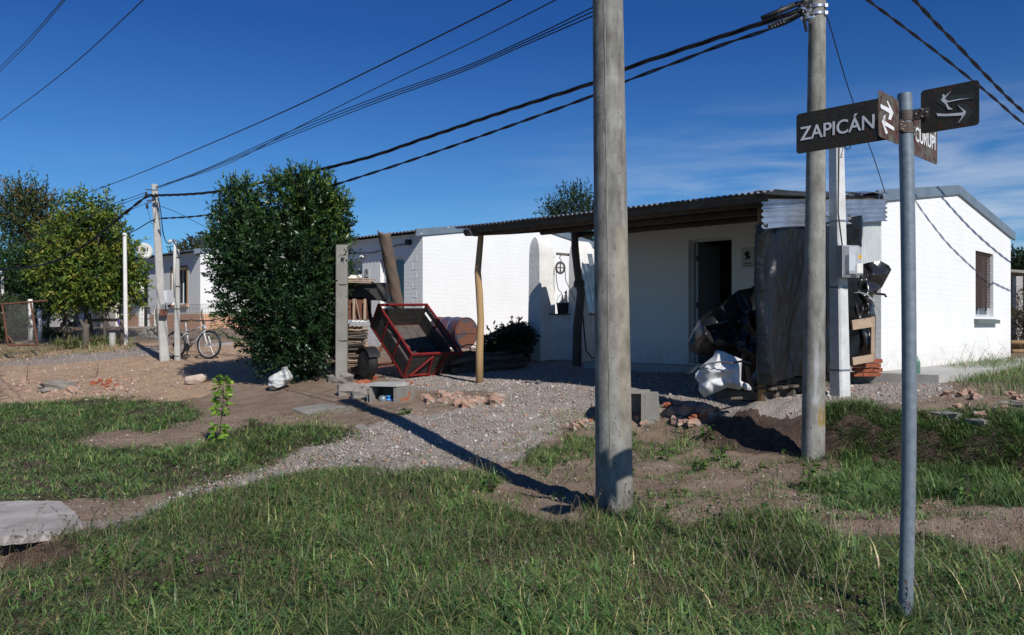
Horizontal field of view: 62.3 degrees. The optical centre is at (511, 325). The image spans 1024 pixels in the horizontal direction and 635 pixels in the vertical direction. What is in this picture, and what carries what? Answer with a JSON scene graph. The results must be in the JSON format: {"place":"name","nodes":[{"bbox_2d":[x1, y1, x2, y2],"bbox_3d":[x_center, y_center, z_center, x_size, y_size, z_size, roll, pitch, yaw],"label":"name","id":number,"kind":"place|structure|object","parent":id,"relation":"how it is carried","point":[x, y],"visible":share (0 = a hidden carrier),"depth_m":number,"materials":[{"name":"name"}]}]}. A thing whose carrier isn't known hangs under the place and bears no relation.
{"place":"outdoors","nodes":[
{"label":"outdoors","id":0,"kind":"place"},
{"bbox_2d":[0,0,143,120],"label":"power cable","id":1,"kind":"object","parent":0,"point":[80,57],"visible":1,"depth_m":7.76,"materials":[{"name":"black plastic"}]},
{"bbox_2d":[0,394,364,506],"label":"grass","id":2,"kind":"structure","parent":0,"point":[119,423],"depth_m":9.75,"materials":[{"name":"green plant"}]},
{"bbox_2d":[3,0,511,219],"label":"power cable","id":3,"kind":"object","parent":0,"point":[315,96],"visible":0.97,"depth_m":11.35,"materials":[{"name":"black plastic"}]},
{"bbox_2d":[0,450,1023,634],"bbox_3d":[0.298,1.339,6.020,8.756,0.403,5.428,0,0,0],"label":"grass","id":4,"kind":"structure","parent":0,"point":[478,621],"depth_m":5.01,"materials":[{"name":"green plant"}]},
{"bbox_2d":[0,327,1023,634],"bbox_3d":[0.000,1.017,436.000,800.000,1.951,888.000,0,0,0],"label":"ground","id":5,"kind":"structure","parent":0,"point":[766,427],"depth_m":9.17,"materials":[{"name":"soil"}]},
{"bbox_2d":[0,300,47,345],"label":"wire gate","id":6,"kind":"structure","parent":5,"relation":"on","point":[6,329],"depth_m":22.49,"materials":[{"name":"grey"}]},
{"bbox_2d":[0,290,51,343],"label":"hedge","id":7,"kind":"object","parent":5,"relation":"on","point":[4,300],"visible":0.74,"depth_m":26.57,"materials":[{"name":"green plant"}]},
{"bbox_2d":[0,169,74,327],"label":"autumn tree","id":8,"kind":"object","parent":5,"relation":"on","point":[32,199],"visible":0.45,"depth_m":33.68,"materials":[{"name":"green plant"}]},
{"bbox_2d":[37,308,41,340],"bbox_3d":[-14.738,-0.008,26.417,0.142,1.025,0.133,0,0,0],"label":"garden post","id":9,"kind":"object","parent":5,"relation":"on","point":[39,332],"visible":0.92,"depth_m":26.37,"materials":[{"name":"white paint"}]},
{"bbox_2d":[0,500,82,545],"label":"concrete slab","id":10,"kind":"structure","parent":5,"relation":"on","point":[18,516],"depth_m":6.28,"materials":[{"name":"grey concrete"}]},
{"bbox_2d":[0,234,84,319],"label":"garden tree","id":11,"kind":"object","parent":5,"relation":"on","point":[14,285],"visible":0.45,"depth_m":28.63,"materials":[{"name":"green plant"}]},
{"bbox_2d":[37,380,77,391],"bbox_3d":[-8.882,1.183,16.462,0.360,0.225,0.701,0,0,36],"label":"stone","id":12,"kind":"object","parent":5,"relation":"on","point":[51,385],"visible":0.7,"depth_m":16.34,"materials":[{"name":"grey stone"}]},
{"bbox_2d":[15,295,119,326],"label":"house","id":13,"kind":"structure","parent":5,"relation":"on","point":[55,323],"depth_m":33.12,"materials":[{"name":"white paint"}]},
{"bbox_2d":[62,304,74,337],"bbox_3d":[-12.890,-0.004,24.606,0.325,1.261,0.319,0,0,-28],"label":"fence post","id":14,"kind":"object","parent":5,"relation":"on","point":[67,329],"visible":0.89,"depth_m":24.56,"materials":[{"name":"grey wood"}]},
{"bbox_2d":[0,330,142,364],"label":"grass","id":15,"kind":"structure","parent":5,"relation":"on","point":[65,347],"depth_m":23.01,"materials":[{"name":"green plant"}]},
{"bbox_2d":[42,332,106,347],"bbox_3d":[-12.120,0.395,23.631,2.173,0.468,1.641,0,0,0],"label":"garden plant","id":16,"kind":"object","parent":5,"relation":"on","point":[65,343],"visible":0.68,"depth_m":23.46,"materials":[{"name":"green plant"}]},
{"bbox_2d":[16,225,137,326],"bbox_3d":[-15.891,-1.972,31.019,4.863,4.426,2.712,0,0,0],"label":"dark tree","id":17,"kind":"object","parent":5,"relation":"on","point":[48,312],"visible":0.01,"depth_m":30.94,"materials":[{"name":"green plant"}]},
{"bbox_2d":[80,319,89,349],"bbox_3d":[-11.658,0.282,23.082,0.273,0.896,0.182,0,0,0],"label":"trunk","id":18,"kind":"object","parent":5,"relation":"on","point":[86,332],"visible":0.91,"depth_m":23.02,"materials":[{"name":"grey wood"}]},
{"bbox_2d":[18,182,154,337],"bbox_3d":[-12.284,-1.745,24.611,3.825,4.837,2.522,0,0,0],"label":"maple tree","id":19,"kind":"object","parent":5,"relation":"on","point":[85,287],"visible":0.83,"depth_m":24.28,"materials":[{"name":"green plant"}]},
{"bbox_2d":[51,333,128,344],"bbox_3d":[-12.005,0.389,23.943,2.225,0.343,1.328,0,0,-12],"label":"garden plant","id":20,"kind":"object","parent":5,"relation":"on","point":[96,340],"visible":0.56,"depth_m":23.71,"materials":[{"name":"green plant"}]},
{"bbox_2d":[122,233,127,344],"bbox_3d":[-10.661,-0.952,23.338,0.151,3.178,0.113,0,0,0],"label":"pipe pole","id":21,"kind":"object","parent":5,"relation":"on","point":[125,307],"visible":0.79,"depth_m":23.30,"materials":[{"name":"white plastic"}]},
{"bbox_2d":[0,341,250,400],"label":"straw litter","id":22,"kind":"object","parent":5,"relation":"on","point":[113,372],"visible":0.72,"depth_m":18.02,"materials":[{"name":"beige plant"}]},
{"bbox_2d":[145,184,170,360],"bbox_3d":[-8.121,-1.184,19.539,0.586,4.185,0.481,0,0,0],"label":"utility pole","id":23,"kind":"object","parent":5,"relation":"on","point":[164,354],"visible":0.95,"depth_m":19.50,"materials":[{"name":"concrete"}]},
{"bbox_2d":[0,194,154,270],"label":"power cable","id":24,"kind":"object","parent":23,"relation":"attached to","point":[101,232],"visible":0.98,"depth_m":21.30,"materials":[{"name":"black plastic"}]},
{"bbox_2d":[156,15,592,188],"bbox_3d":[-3.748,-2.861,13.267,0.011,0.548,15.258,0,0,-36],"label":"power cable","id":25,"kind":"object","parent":23,"relation":"attached to","point":[411,90],"visible":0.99,"depth_m":9.35,"materials":[{"name":"black plastic"}]},
{"bbox_2d":[157,7,592,186],"bbox_3d":[-3.748,-2.910,13.267,0.011,0.528,15.258,0,0,-36],"label":"power cable","id":26,"kind":"object","parent":23,"relation":"attached to","point":[411,85],"visible":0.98,"depth_m":9.39,"materials":[{"name":"black plastic"}]},
{"bbox_2d":[157,11,592,187],"bbox_3d":[-3.748,-2.888,13.267,0.011,0.533,15.258,0,0,-36],"label":"power cable","id":27,"kind":"object","parent":23,"relation":"attached to","point":[414,86],"visible":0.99,"depth_m":9.32,"materials":[{"name":"black plastic"}]},
{"bbox_2d":[0,340,332,403],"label":"rubble crumbs","id":28,"kind":"object","parent":5,"relation":"on","point":[125,369],"visible":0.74,"depth_m":18.80,"materials":[{"name":"stone"}]},
{"bbox_2d":[167,239,180,360],"bbox_3d":[-7.746,-0.528,19.299,0.354,2.865,0.239,0,0,-20],"label":"meter post","id":29,"kind":"object","parent":5,"relation":"on","point":[173,295],"visible":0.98,"depth_m":19.32,"materials":[{"name":"concrete"}]},
{"bbox_2d":[128,303,237,339],"bbox_3d":[-9.358,-0.088,23.969,3.845,1.054,0.009,0,0,19],"label":"wire fence","id":30,"kind":"object","parent":5,"relation":"on","point":[170,317],"visible":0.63,"depth_m":23.97,"materials":[{"name":"grey"}]},
{"bbox_2d":[119,231,264,329],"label":"house","id":31,"kind":"structure","parent":5,"relation":"on","point":[194,283],"depth_m":27.12,"materials":[{"name":"white paint"}]},
{"bbox_2d":[136,243,152,260],"bbox_3d":[-12.105,-2.321,27.841,0.431,0.784,0.432,0,0,0],"label":"satellite dish","id":32,"kind":"object","parent":31,"relation":"attached to","point":[147,250],"visible":0.74,"depth_m":27.95,"materials":[{"name":"grey metal"}]},
{"bbox_2d":[180,268,185,303],"bbox_3d":[-10.675,-1.255,27.523,1.060,1.170,0.050,0,0,43],"label":"window","id":33,"kind":"structure","parent":31,"relation":"in","point":[182,283],"depth_m":27.50,"materials":[{"name":"white plastic"}]},
{"bbox_2d":[166,231,218,252],"bbox_3d":[-14.450,-2.155,40.054,4.258,4.719,2.691,0,0,0],"label":"back tree","id":34,"kind":"object","parent":5,"relation":"on","point":[193,243],"visible":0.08,"depth_m":39.73,"materials":[{"name":"green plant"}]},
{"bbox_2d":[168,319,220,358],"bbox_3d":[-7.332,0.317,19.358,1.639,0.933,0.525,0,0,11],"label":"bicycle","id":35,"kind":"object","parent":5,"relation":"on","point":[186,347],"visible":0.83,"depth_m":19.26,"materials":[{"name":"grey metal"}]},
{"bbox_2d":[184,374,207,383],"bbox_3d":[-5.870,0.995,15.723,0.408,0.181,0.335,0,0,0],"label":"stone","id":36,"kind":"object","parent":5,"relation":"on","point":[197,379],"visible":0.99,"depth_m":15.59,"materials":[{"name":"beige stone"}]},
{"bbox_2d":[206,374,233,440],"bbox_3d":[-3.445,1.006,10.033,0.316,0.868,0.305,0,0,-30],"label":"sapling","id":37,"kind":"object","parent":5,"relation":"on","point":[228,389],"visible":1,"depth_m":10.02,"materials":[{"name":"green plant"}]},
{"bbox_2d":[268,366,292,389],"bbox_3d":[-3.925,0.901,14.320,0.394,0.407,0.398,0,0,0],"label":"torn sack","id":38,"kind":"object","parent":5,"relation":"on","point":[283,377],"visible":0.98,"depth_m":14.20,"materials":[{"name":"white plastic"}]},
{"bbox_2d":[195,158,365,383],"bbox_3d":[-4.072,-0.866,14.964,2.910,4.167,2.220,0,0,0],"label":"bush","id":39,"kind":"object","parent":5,"relation":"on","point":[277,266],"visible":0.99,"depth_m":14.63,"materials":[{"name":"green plant"}]},
{"bbox_2d":[290,403,356,414],"bbox_3d":[-2.679,1.233,12.089,0.554,0.135,1.280,0,0,-43],"label":"concrete piece","id":40,"kind":"object","parent":5,"relation":"on","point":[310,409],"visible":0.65,"depth_m":12.19,"materials":[{"name":"grey concrete"}]},
{"bbox_2d":[327,245,353,383],"bbox_3d":[-3.018,-0.113,14.798,0.501,2.567,0.435,0,0,21],"label":"concrete post","id":41,"kind":"object","parent":5,"relation":"on","point":[341,375],"visible":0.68,"depth_m":14.68,"materials":[{"name":"concrete"}]},
{"bbox_2d":[337,382,360,395],"bbox_3d":[-2.566,1.028,13.286,0.367,0.276,0.264,0,0,-20],"label":"stone","id":42,"kind":"object","parent":5,"relation":"on","point":[345,388],"visible":0.6,"depth_m":13.19,"materials":[{"name":"grey stone"}]},
{"bbox_2d":[348,325,368,374],"bbox_3d":[-2.836,0.456,15.324,0.559,0.907,0.484,0,0,0],"label":"kindling","id":43,"kind":"object","parent":5,"relation":"on","point":[354,328],"visible":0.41,"depth_m":15.16,"materials":[{"name":"brown wood"}]},
{"bbox_2d":[348,283,388,319],"bbox_3d":[-2.678,-0.433,15.399,0.795,0.670,0.702,0,0,0],"label":"firewood box","id":44,"kind":"object","parent":43,"relation":"on","point":[362,294],"visible":0.84,"depth_m":15.20,"materials":[{"name":"brown wood"}]},
{"bbox_2d":[350,388,367,398],"bbox_3d":[-2.314,1.059,12.836,0.265,0.226,0.231,0,0,0],"label":"stone","id":45,"kind":"object","parent":5,"relation":"on","point":[358,393],"visible":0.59,"depth_m":12.74,"materials":[{"name":"grey stone"}]},
{"bbox_2d":[377,230,403,307],"bbox_3d":[-2.239,-1.016,15.641,0.232,1.427,0.736,0,0,21],"label":"wooden post","id":46,"kind":"object","parent":5,"relation":"on","point":[389,260],"visible":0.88,"depth_m":15.55,"materials":[{"name":"brown wood"}]},
{"bbox_2d":[367,381,414,402],"bbox_3d":[-1.765,0.997,12.456,0.588,0.301,0.470,0,0,16],"label":"meter chamber","id":47,"kind":"object","parent":5,"relation":"on","point":[397,391],"visible":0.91,"depth_m":12.33,"materials":[{"name":"concrete"}]},
{"bbox_2d":[355,300,462,377],"bbox_3d":[-1.956,0.166,15.090,1.624,1.502,1.501,0,0,-37],"label":"tipped cart","id":48,"kind":"object","parent":5,"relation":"on","point":[412,342],"visible":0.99,"depth_m":15.14,"materials":[{"name":"red paint"}]},
{"bbox_2d":[431,317,476,350],"bbox_3d":[-1.229,0.280,17.495,0.878,0.920,0.648,0,0,44],"label":"oil drum","id":49,"kind":"object","parent":5,"relation":"on","point":[462,331],"visible":0.68,"depth_m":17.20,"materials":[{"name":"orange metal"}]},
{"bbox_2d":[347,223,593,348],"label":"house","id":50,"kind":"structure","parent":5,"relation":"on","point":[435,266],"depth_m":20.30,"materials":[{"name":"white paint"}]},
{"bbox_2d":[384,258,403,307],"bbox_3d":[-2.729,-0.565,19.999,0.890,2.030,0.050,0,0,43],"label":"window","id":51,"kind":"structure","parent":50,"relation":"in","point":[399,261],"depth_m":19.88,"materials":[{"name":"grey glass"}]},
{"bbox_2d":[450,366,493,373],"bbox_3d":[-0.700,0.796,15.250,0.895,0.198,0.157,0,0,-35],"label":"log","id":52,"kind":"object","parent":5,"relation":"on","point":[460,370],"visible":0.54,"depth_m":15.06,"materials":[{"name":"brown plant"}]},
{"bbox_2d":[451,354,522,364],"bbox_3d":[-0.448,0.617,15.254,1.380,0.187,0.125,0,0,-22],"label":"log","id":53,"kind":"object","parent":52,"relation":"on","point":[467,359],"visible":1,"depth_m":15.22,"materials":[{"name":"brown wood"}]},
{"bbox_2d":[479,476,500,492],"bbox_3d":[-0.198,1.457,7.639,0.201,0.181,0.219,0,0,0],"label":"weed","id":54,"kind":"object","parent":5,"relation":"on","point":[485,483],"visible":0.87,"depth_m":7.63,"materials":[{"name":"green plant"}]},
{"bbox_2d":[457,357,528,366],"bbox_3d":[-0.346,0.711,15.502,1.375,0.224,0.152,0,0,-21],"label":"log","id":55,"kind":"object","parent":5,"relation":"on","point":[525,359],"visible":0.35,"depth_m":15.46,"materials":[{"name":"brown wood"}]},
{"bbox_2d":[483,362,526,370],"bbox_3d":[-0.150,0.750,15.296,0.967,0.163,0.125,0,0,-30],"label":"log","id":56,"kind":"object","parent":5,"relation":"on","point":[490,366],"visible":0.85,"depth_m":15.25,"materials":[{"name":"brown plant"}]},
{"bbox_2d":[475,316,539,361],"bbox_3d":[-0.118,0.363,16.810,1.372,1.122,1.217,0,0,0],"label":"brush heap","id":57,"kind":"object","parent":5,"relation":"on","point":[518,340],"visible":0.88,"depth_m":16.50,"materials":[{"name":"green plant"}]},
{"bbox_2d":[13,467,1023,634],"bbox_3d":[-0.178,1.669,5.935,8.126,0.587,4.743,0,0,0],"label":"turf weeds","id":58,"kind":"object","parent":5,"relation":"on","point":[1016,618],"visible":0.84,"depth_m":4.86,"materials":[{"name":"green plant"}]},
{"bbox_2d":[133,365,958,508],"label":"gravel","id":59,"kind":"structure","parent":5,"relation":"on","point":[542,368],"depth_m":11.11,"materials":[{"name":"grey gravel"}]},
{"bbox_2d":[695,350,743,397],"bbox_3d":[2.493,0.589,10.224,0.570,0.578,0.471,0,0,0],"label":"plastic bag","id":60,"kind":"object","parent":59,"relation":"on","point":[713,378],"visible":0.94,"depth_m":10.08,"materials":[{"name":"white plastic"}]},
{"bbox_2d":[528,237,594,361],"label":"wall","id":61,"kind":"structure","parent":5,"relation":"on","point":[552,328],"depth_m":17.08,"materials":[{"name":"white paint"}]},
{"bbox_2d":[581,266,593,311],"bbox_3d":[1.511,-0.713,16.888,0.253,0.918,0.072,0,0,14],"label":"zinc sheet","id":62,"kind":"object","parent":61,"relation":"attached to","point":[588,294],"visible":0.97,"depth_m":16.89,"materials":[{"name":"silver metal"}]},
{"bbox_2d":[585,263,593,305],"bbox_3d":[1.595,-0.741,16.838,0.296,0.974,0.068,0,0,11],"label":"zinc sheet","id":63,"kind":"object","parent":61,"relation":"attached to","point":[587,267],"visible":0.66,"depth_m":16.84,"materials":[{"name":"silver metal"}]},
{"bbox_2d":[533,176,593,241],"bbox_3d":[2.809,-2.928,33.938,4.011,6.185,2.785,0,0,0],"label":"back tree","id":64,"kind":"object","parent":5,"relation":"on","point":[553,209],"visible":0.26,"depth_m":33.76,"materials":[{"name":"green plant"}]},
{"bbox_2d":[195,388,1022,554],"bbox_3d":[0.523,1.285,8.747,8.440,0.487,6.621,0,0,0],"label":"grass","id":65,"kind":"structure","parent":5,"relation":"on","point":[870,511],"depth_m":7.54,"materials":[{"name":"green plant"}]},
{"bbox_2d":[593,0,632,514],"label":"utility pole","id":66,"kind":"object","parent":5,"relation":"on","point":[613,449],"visible":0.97,"depth_m":6.77,"materials":[{"name":"wood"}]},
{"bbox_2d":[156,0,555,186],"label":"power cable","id":67,"kind":"object","parent":66,"relation":"attached to","point":[388,82],"visible":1,"depth_m":9.84,"materials":[{"name":"black plastic"}]},
{"bbox_2d":[631,389,659,426],"bbox_3d":[1.546,1.092,10.955,0.735,0.502,0.350,0,0,12],"label":"concrete block","id":68,"kind":"object","parent":5,"relation":"on","point":[645,402],"depth_m":10.75,"materials":[{"name":"grey concrete"}]},
{"bbox_2d":[508,418,804,519],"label":"grass","id":69,"kind":"structure","parent":5,"relation":"on","point":[649,453],"depth_m":9.38,"materials":[{"name":"green plant"}]},
{"bbox_2d":[455,189,888,400],"bbox_3d":[2.282,-0.409,12.921,5.686,3.012,3.551,0,0,43],"label":"carport","id":70,"kind":"object","parent":5,"relation":"on","point":[776,208],"visible":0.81,"depth_m":12.05,"materials":[{"name":"brown wood"}]},
{"bbox_2d":[736,310,756,375],"bbox_3d":[2.958,0.224,10.546,0.318,0.826,0.331,0,0,0],"label":"plastic bundle","id":71,"kind":"object","parent":70,"relation":"hanging from","point":[746,345],"visible":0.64,"depth_m":10.46,"materials":[{"name":"black plastic"}]},
{"bbox_2d":[754,215,862,384],"bbox_3d":[3.830,-0.390,10.838,2.295,2.205,0.200,0,0,-40],"label":"plastic sheet","id":72,"kind":"object","parent":70,"relation":"hanging from","point":[779,280],"visible":0.59,"depth_m":10.46,"materials":[{"name":"black plastic"}]},
{"bbox_2d":[855,261,890,355],"bbox_3d":[4.942,-0.189,11.600,0.576,1.388,0.320,0,0,0],"label":"plastic sheet","id":73,"kind":"object","parent":70,"relation":"hanging from","point":[874,276],"visible":0.65,"depth_m":11.55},
{"bbox_2d":[680,403,697,415],"bbox_3d":[2.207,1.066,10.644,0.215,0.166,0.170,0,0,-15],"label":"brick chunk","id":74,"kind":"object","parent":5,"relation":"on","point":[688,408],"visible":0.88,"depth_m":10.57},
{"bbox_2d":[511,421,990,524],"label":"turf weeds","id":75,"kind":"object","parent":5,"relation":"on","point":[726,495],"visible":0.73,"depth_m":7.27,"materials":[{"name":"green plant"}]},
{"bbox_2d":[565,395,952,629],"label":"grass","id":76,"kind":"structure","parent":5,"relation":"on","point":[894,609],"depth_m":4.49,"materials":[{"name":"green plant"}]},
{"bbox_2d":[766,388,796,396],"bbox_3d":[3.427,0.869,11.128,0.499,0.090,0.400,0,0,-41],"label":"timber block","id":77,"kind":"object","parent":5,"relation":"on","point":[780,392],"depth_m":10.90,"materials":[{"name":"brown wood"}]},
{"bbox_2d":[717,372,801,400],"bbox_3d":[3.261,0.751,10.933,0.750,0.400,1.130,0,0,43],"label":"pallet","id":78,"kind":"object","parent":77,"relation":"on","point":[731,392],"visible":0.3,"depth_m":10.60,"materials":[{"name":"brown wood"}]},
{"bbox_2d":[688,285,755,357],"bbox_3d":[2.771,-0.069,11.075,0.925,0.990,0.849,0,0,0],"label":"plastic cover","id":79,"kind":"object","parent":78,"relation":"on","point":[716,330],"visible":0.82,"depth_m":10.84,"materials":[{"name":"black plastic"}]},
{"bbox_2d":[798,461,817,488],"bbox_3d":[2.680,1.381,7.686,0.191,0.274,0.194,0,0,-37],"label":"weed","id":80,"kind":"object","parent":5,"relation":"on","point":[813,471],"visible":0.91,"depth_m":7.67,"materials":[{"name":"green plant"}]},
{"bbox_2d":[798,0,827,460],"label":"utility pole","id":81,"kind":"object","parent":5,"relation":"on","point":[814,13],"visible":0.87,"depth_m":8.91,"materials":[{"name":"wood"}]},
{"bbox_2d":[157,6,799,196],"bbox_3d":[-2.471,-3.112,14.217,15.382,0.758,0.059,0,0,43],"label":"power cable","id":82,"kind":"object","parent":81,"relation":"attached to","point":[693,45],"visible":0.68,"depth_m":11.44,"materials":[{"name":"black plastic"}]},
{"bbox_2d":[159,14,799,218],"bbox_3d":[-2.443,-2.829,14.191,15.238,1.056,0.045,0,0,43],"label":"power cable","id":83,"kind":"object","parent":81,"relation":"attached to","point":[627,80],"visible":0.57,"depth_m":11.38,"materials":[{"name":"black plastic"}]},
{"bbox_2d":[760,0,807,20],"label":"cable splice","id":84,"kind":"object","parent":81,"relation":"attached to","point":[776,12],"visible":1,"depth_m":8.90,"materials":[{"name":"black plastic"}]},
{"bbox_2d":[767,11,800,29],"bbox_3d":[2.881,-3.204,8.872,0.392,0.236,0.100,0,0,0],"label":"cable connector","id":85,"kind":"object","parent":81,"relation":"attached to","point":[771,26],"visible":1,"depth_m":8.85,"materials":[{"name":"grey plastic"}]},
{"bbox_2d":[826,15,884,191],"bbox_3d":[4.327,-2.614,10.553,0.022,1.467,3.698,0,0,33],"label":"power cable","id":86,"kind":"object","parent":81,"relation":"attached to","point":[850,93],"visible":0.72,"depth_m":9.87,"materials":[{"name":"black plastic"}]},
{"bbox_2d":[628,185,1015,370],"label":"house","id":87,"kind":"structure","parent":5,"relation":"on","point":[682,281],"depth_m":14.62,"materials":[{"name":"white paint"}]},
{"bbox_2d":[691,237,731,362],"bbox_3d":[3.640,-0.400,14.480,0.815,2.100,0.805,0,0,43],"label":"door","id":88,"kind":"structure","parent":87,"relation":"in","point":[707,256],"depth_m":14.59,"materials":[{"name":"black metal"}]},
{"bbox_2d":[976,255,987,316],"bbox_3d":[8.870,-0.770,16.138,0.050,1.220,1.200,0,0,43],"label":"window","id":89,"kind":"structure","parent":87,"relation":"in","point":[980,312],"depth_m":16.32,"materials":[{"name":"silver metal"}]},
{"bbox_2d":[829,146,850,396],"bbox_3d":[4.168,-0.638,10.715,0.245,3.277,0.280,0,0,-29],"label":"meter post","id":90,"kind":"object","parent":5,"relation":"on","point":[839,369],"visible":0.77,"depth_m":10.70,"materials":[{"name":"concrete"}]},
{"bbox_2d":[836,245,862,277],"bbox_3d":[4.226,-0.796,10.561,0.270,0.400,0.198,0,0,-21],"label":"meter box","id":91,"kind":"object","parent":90,"relation":"attached to","point":[848,264],"visible":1,"depth_m":10.54,"materials":[{"name":"grey plastic"}]},
{"bbox_2d":[850,317,874,364],"bbox_3d":[4.734,0.210,11.436,0.399,0.651,0.066,0,0,-19],"label":"wooden frame","id":92,"kind":"object","parent":5,"relation":"on","point":[863,323],"visible":1,"depth_m":11.43,"materials":[{"name":"brown wood"}]},
{"bbox_2d":[796,80,978,619],"bbox_3d":[2.008,0.182,4.480,0.761,2.776,0.734,0,0,0],"label":"street sign","id":93,"kind":"object","parent":5,"relation":"on","point":[905,126],"visible":0.95,"depth_m":4.37,"materials":[{"name":"metal"}]},
{"bbox_2d":[930,411,961,421],"bbox_3d":[4.564,0.955,8.908,0.160,0.112,0.320,0,0,-38],"label":"stone","id":94,"kind":"object","parent":5,"relation":"on","point":[950,413],"visible":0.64,"depth_m":8.83,"materials":[{"name":"grey stone"}]},
{"bbox_2d":[951,468,978,502],"bbox_3d":[3.719,1.329,6.952,0.179,0.331,0.195,0,0,-33],"label":"weed","id":95,"kind":"object","parent":5,"relation":"on","point":[962,477],"visible":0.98,"depth_m":6.94,"materials":[{"name":"green plant"}]},
{"bbox_2d":[938,352,1023,398],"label":"grass","id":96,"kind":"structure","parent":5,"relation":"on","point":[1012,378],"depth_m":11.65,"materials":[{"name":"green plant"}]},
{"bbox_2d":[1011,284,1023,339],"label":"shrub","id":97,"kind":"object","parent":5,"relation":"on","point":[1017,315],"visible":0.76,"depth_m":23.99,"materials":[{"name":"green plant"}]},
{"bbox_2d":[1011,269,1023,339],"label":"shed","id":98,"kind":"structure","parent":5,"relation":"on","point":[1017,277],"depth_m":28.08,"materials":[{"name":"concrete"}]},
{"bbox_2d":[1011,244,1023,269],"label":"back tree","id":99,"kind":"object","parent":5,"relation":"on","point":[1017,259],"visible":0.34,"depth_m":41.81,"materials":[{"name":"green plant"}]},
{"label":"log","id":100,"kind":"object","parent":5,"relation":"on","visible":0},
{"bbox_2d":[462,351,506,355],"bbox_3d":[-0.606,0.544,15.748,1.122,0.151,0.120,0,0,-26],"label":"log","id":101,"kind":"object","parent":100,"relation":"on","point":[473,353],"visible":0.44,"depth_m":15.77,"materials":[{"name":"brown wood"}]},
{"bbox_2d":[0,0,1023,271],"label":"sky","id":102,"kind":"structure","parent":0,"point":[173,79],"materials":[{"name":"blue"}]},
{"bbox_2d":[5,382,1022,634],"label":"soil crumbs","id":103,"kind":"object","parent":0,"point":[503,480],"visible":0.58,"depth_m":8.77,"materials":[{"name":"soil"}]},
{"bbox_2d":[584,358,1023,383],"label":"pavement","id":104,"kind":"structure","parent":0,"point":[935,374],"depth_m":12.70,"materials":[{"name":"concrete"}]},
{"bbox_2d":[787,393,1023,512],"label":"grass","id":105,"kind":"structure","parent":0,"point":[991,482],"depth_m":8.06,"materials":[{"name":"green plant"}]},
{"bbox_2d":[865,0,1023,124],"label":"power cable","id":106,"kind":"object","parent":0,"point":[915,35],"visible":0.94,"depth_m":10.93,"materials":[{"name":"black plastic"}]},
{"bbox_2d":[912,0,1023,112],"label":"power cable","id":107,"kind":"object","parent":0,"point":[959,47],"visible":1,"depth_m":11.57,"materials":[{"name":"black plastic"}]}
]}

